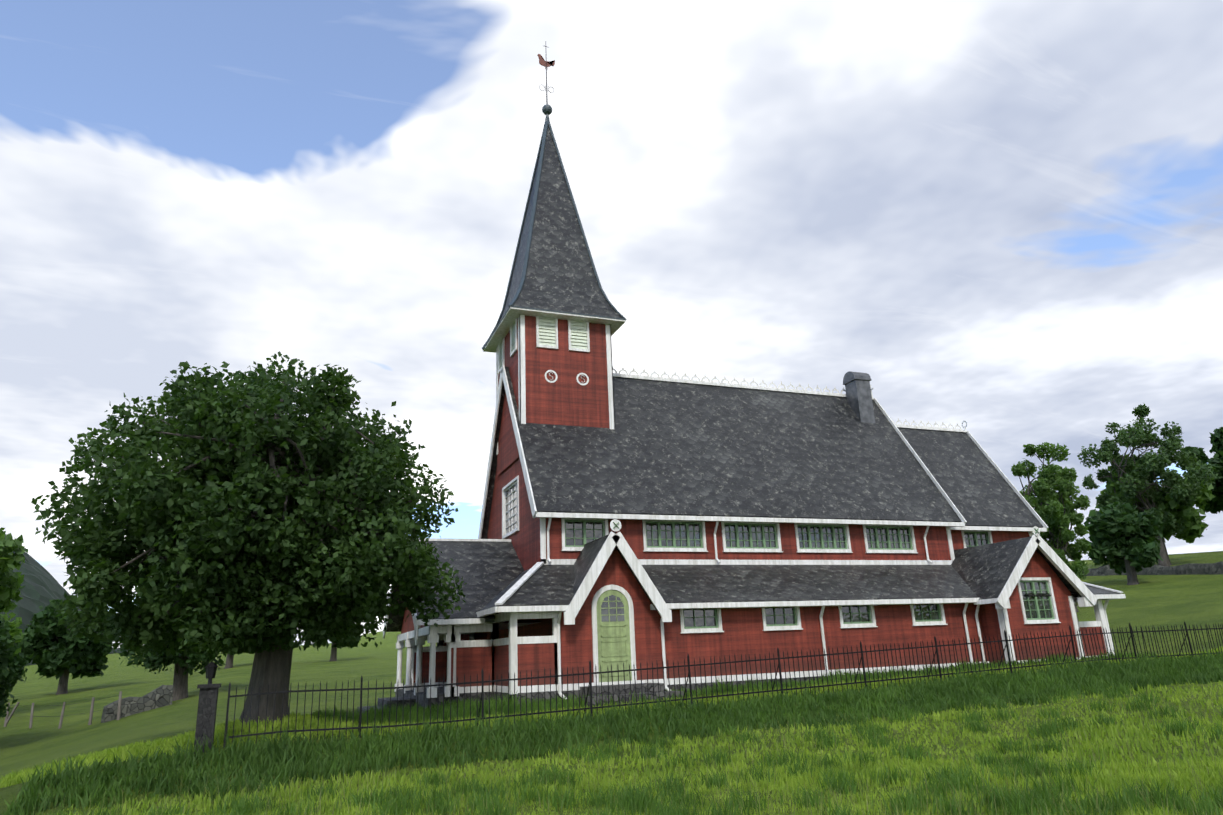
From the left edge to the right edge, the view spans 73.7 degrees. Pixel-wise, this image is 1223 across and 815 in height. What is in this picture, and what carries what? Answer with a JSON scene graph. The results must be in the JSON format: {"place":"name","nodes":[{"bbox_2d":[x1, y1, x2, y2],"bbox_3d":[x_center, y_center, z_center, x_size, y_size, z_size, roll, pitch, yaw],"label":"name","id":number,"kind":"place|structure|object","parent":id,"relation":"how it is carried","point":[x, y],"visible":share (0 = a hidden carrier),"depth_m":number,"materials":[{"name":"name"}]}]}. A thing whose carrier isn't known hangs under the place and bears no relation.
{"place":"outdoors","nodes":[
{"label":"outdoors","id":0,"kind":"place"},
{"bbox_2d":[0,534,127,667],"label":"forest hill","id":1,"kind":"structure","parent":0,"point":[43,587],"depth_m":241.64,"materials":[{"name":"green plant"}]},
{"bbox_2d":[377,698,498,714],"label":"grass","id":2,"kind":"structure","parent":0,"point":[441,705],"depth_m":21.02,"materials":[{"name":"green plant"}]},
{"bbox_2d":[539,46,553,103],"bbox_3d":[-2.647,-13.570,33.172,0.618,3.200,0.043,4,-18,-21],"label":"weather vane pole","id":3,"kind":"object","parent":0,"point":[545,87],"visible":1,"depth_m":32.98,"materials":[{"name":"grey metal"}]},
{"bbox_2d":[537,54,554,69],"bbox_3d":[-2.670,-14.115,33.338,0.760,0.680,0.024,4,-18,-21],"label":"weathercock","id":4,"kind":"object","parent":3,"relation":"on","point":[542,61],"visible":0.96,"depth_m":33.30,"materials":[{"name":"brown metal"}]},
{"bbox_2d":[0,551,1222,814],"bbox_3d":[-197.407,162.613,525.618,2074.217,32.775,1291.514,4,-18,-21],"label":"ground","id":5,"kind":"structure","parent":0,"point":[1164,601],"depth_m":36.69,"materials":[{"name":"green plant"}]},
{"bbox_2d":[0,527,27,655],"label":"tree","id":6,"kind":"object","parent":5,"relation":"on","point":[9,563],"visible":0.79,"depth_m":50.47,"materials":[{"name":"green plant"}]},
{"bbox_2d":[0,615,28,717],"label":"tree","id":7,"kind":"object","parent":5,"relation":"on","point":[14,673],"visible":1,"depth_m":33.56,"materials":[{"name":"green plant"}]},
{"bbox_2d":[4,691,121,728],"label":"fence posts","id":8,"kind":"object","parent":5,"relation":"on","point":[7,718],"visible":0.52,"depth_m":39.43,"materials":[{"name":"grey wood"}]},
{"bbox_2d":[2,695,118,716],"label":"fence wires","id":9,"kind":"object","parent":8,"relation":"attached to","point":[63,705],"visible":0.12,"depth_m":39.71,"materials":[{"name":"black metal"}]},
{"bbox_2d":[14,598,116,694],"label":"tree","id":10,"kind":"object","parent":5,"relation":"on","point":[75,656],"depth_m":66.85,"materials":[{"name":"green plant"}]},
{"bbox_2d":[101,685,173,722],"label":"stone wall","id":11,"kind":"structure","parent":5,"relation":"on","point":[160,696],"depth_m":37.71,"materials":[{"name":"grey stone"}]},
{"bbox_2d":[117,586,226,700],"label":"tree","id":12,"kind":"object","parent":5,"relation":"on","point":[164,660],"depth_m":41.35,"materials":[{"name":"green plant"}]},
{"bbox_2d":[194,683,221,753],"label":"stone gate pillar","id":13,"kind":"structure","parent":5,"relation":"on","point":[207,709],"depth_m":15.04,"materials":[{"name":"grey stone"}]},
{"bbox_2d":[204,662,217,683],"bbox_3d":[-7.556,5.004,15.376,0.260,0.400,0.225,4,-18,-21],"label":"lantern","id":14,"kind":"object","parent":13,"relation":"on","point":[211,668],"visible":1,"depth_m":15.32,"materials":[{"name":"black metal"}]},
{"bbox_2d":[224,650,241,668],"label":"tree","id":15,"kind":"object","parent":5,"relation":"on","point":[229,661],"depth_m":79.26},
{"bbox_2d":[31,351,466,724],"bbox_3d":[-7.790,2.892,18.461,8.680,8.151,8.708,4,-18,-21],"label":"linden tree","id":16,"kind":"object","parent":5,"relation":"on","point":[222,546],"depth_m":16.17,"materials":[{"name":"green plant"}]},
{"bbox_2d":[304,622,358,660],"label":"tree","id":17,"kind":"object","parent":5,"relation":"on","point":[350,644],"depth_m":90.03,"materials":[{"name":"green plant"}]},
{"bbox_2d":[0,649,1222,814],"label":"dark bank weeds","id":18,"kind":"object","parent":5,"relation":"on","point":[933,689],"visible":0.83,"depth_m":16.06,"materials":[{"name":"green plant"}]},
{"bbox_2d":[4,654,1222,814],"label":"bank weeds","id":19,"kind":"object","parent":5,"relation":"on","point":[726,731],"visible":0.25,"depth_m":16.67,"materials":[{"name":"green plant"}]},
{"bbox_2d":[357,673,883,712],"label":"gravel path","id":20,"kind":"structure","parent":5,"relation":"on","point":[386,701],"depth_m":21.03,"materials":[{"name":"grey gravel"}]},
{"bbox_2d":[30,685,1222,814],"bbox_3d":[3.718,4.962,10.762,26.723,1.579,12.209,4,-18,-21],"label":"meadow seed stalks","id":21,"kind":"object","parent":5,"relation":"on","point":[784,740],"visible":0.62,"depth_m":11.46,"materials":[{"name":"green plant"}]},
{"bbox_2d":[223,621,1222,747],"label":"iron fence","id":22,"kind":"object","parent":5,"relation":"on","point":[482,681],"visible":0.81,"depth_m":19.20,"materials":[{"name":"black metal"}]},
{"bbox_2d":[1011,442,1091,611],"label":"birch tree","id":23,"kind":"object","parent":5,"relation":"on","point":[1054,477],"depth_m":51.44,"materials":[{"name":"green plant"}]},
{"bbox_2d":[1084,501,1163,584],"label":"tree","id":24,"kind":"object","parent":5,"relation":"on","point":[1112,545],"depth_m":61.47,"materials":[{"name":"green plant"}]},
{"bbox_2d":[1077,403,1217,565],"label":"ash tree","id":25,"kind":"object","parent":5,"relation":"on","point":[1148,462],"depth_m":71.13,"materials":[{"name":"green plant"}]},
{"bbox_2d":[1079,561,1222,575],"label":"stone wall","id":26,"kind":"structure","parent":5,"relation":"on","point":[1216,568],"depth_m":64.15,"materials":[{"name":"grey stone"}]},
{"bbox_2d":[1095,453,1214,565],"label":"tree","id":27,"kind":"object","parent":5,"relation":"on","point":[1195,525],"depth_m":72.18,"materials":[{"name":"green plant"}]},
{"bbox_2d":[1177,427,1222,513],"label":"tree","id":28,"kind":"object","parent":5,"relation":"on","point":[1214,505],"visible":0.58,"depth_m":80.75,"materials":[{"name":"green plant"}]},
{"bbox_2d":[0,647,1222,787],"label":"churchyard grass","id":29,"kind":"structure","parent":0,"point":[10,779],"depth_m":16.62,"materials":[{"name":"green plant"}]},
{"bbox_2d":[0,0,1222,647],"label":"sky","id":30,"kind":"structure","parent":0,"point":[1005,216],"materials":[{"name":"white"}]},
{"bbox_2d":[0,680,1222,814],"bbox_3d":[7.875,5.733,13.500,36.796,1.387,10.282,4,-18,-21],"label":"meadow grass","id":31,"kind":"structure","parent":0,"point":[1111,730],"depth_m":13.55,"materials":[{"name":"green plant"}]},
{"bbox_2d":[312,649,1154,725],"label":"grass","id":32,"kind":"structure","parent":0,"point":[401,717],"depth_m":19.77,"materials":[{"name":"green plant"}]},
{"bbox_2d":[386,125,1120,631],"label":"church slate roofs","id":33,"kind":"structure","parent":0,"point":[682,449],"depth_m":28.18,"materials":[{"name":"grey stone"}]},
{"bbox_2d":[482,104,626,349],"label":"spire edge trim","id":34,"kind":"structure","parent":33,"relation":"on","point":[547,110],"depth_m":30.66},
{"bbox_2d":[843,371,874,422],"bbox_3d":[10.184,-0.257,33.468,0.820,2.490,0.820,4,-18,-21],"label":"chimney","id":35,"kind":"object","parent":33,"relation":"on","point":[858,393],"visible":0.88,"depth_m":33.25,"materials":[{"name":"grey metal"}]},
{"bbox_2d":[401,315,1106,686],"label":"church walls","id":36,"kind":"structure","parent":0,"point":[565,397],"depth_m":25.33,"materials":[{"name":"red wood"}]},
{"bbox_2d":[499,317,587,369],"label":"louvered vents","id":37,"kind":"object","parent":36,"relation":"in","point":[547,335],"visible":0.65,"depth_m":28.22,"materials":[{"name":"white wood"}]},
{"bbox_2d":[596,590,631,681],"bbox_3d":[0.055,6.086,21.798,0.940,2.390,0.040,4,-18,-21],"label":"door","id":38,"kind":"structure","parent":36,"relation":"attached to","point":[614,649],"depth_m":21.74,"materials":[{"name":"paint"}]},
{"bbox_2d":[383,307,1125,699],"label":"white trim","id":39,"kind":"structure","parent":36,"relation":"attached to","point":[449,631],"depth_m":25.59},
{"bbox_2d":[565,520,1054,628],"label":"window panes","id":40,"kind":"structure","parent":36,"relation":"attached to","point":[763,532],"depth_m":26.34,"materials":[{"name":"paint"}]},
{"bbox_2d":[506,485,1051,626],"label":"window frames","id":41,"kind":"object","parent":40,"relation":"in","point":[689,622],"visible":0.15,"depth_m":25.86,"materials":[{"name":"white wood"}]}
]}

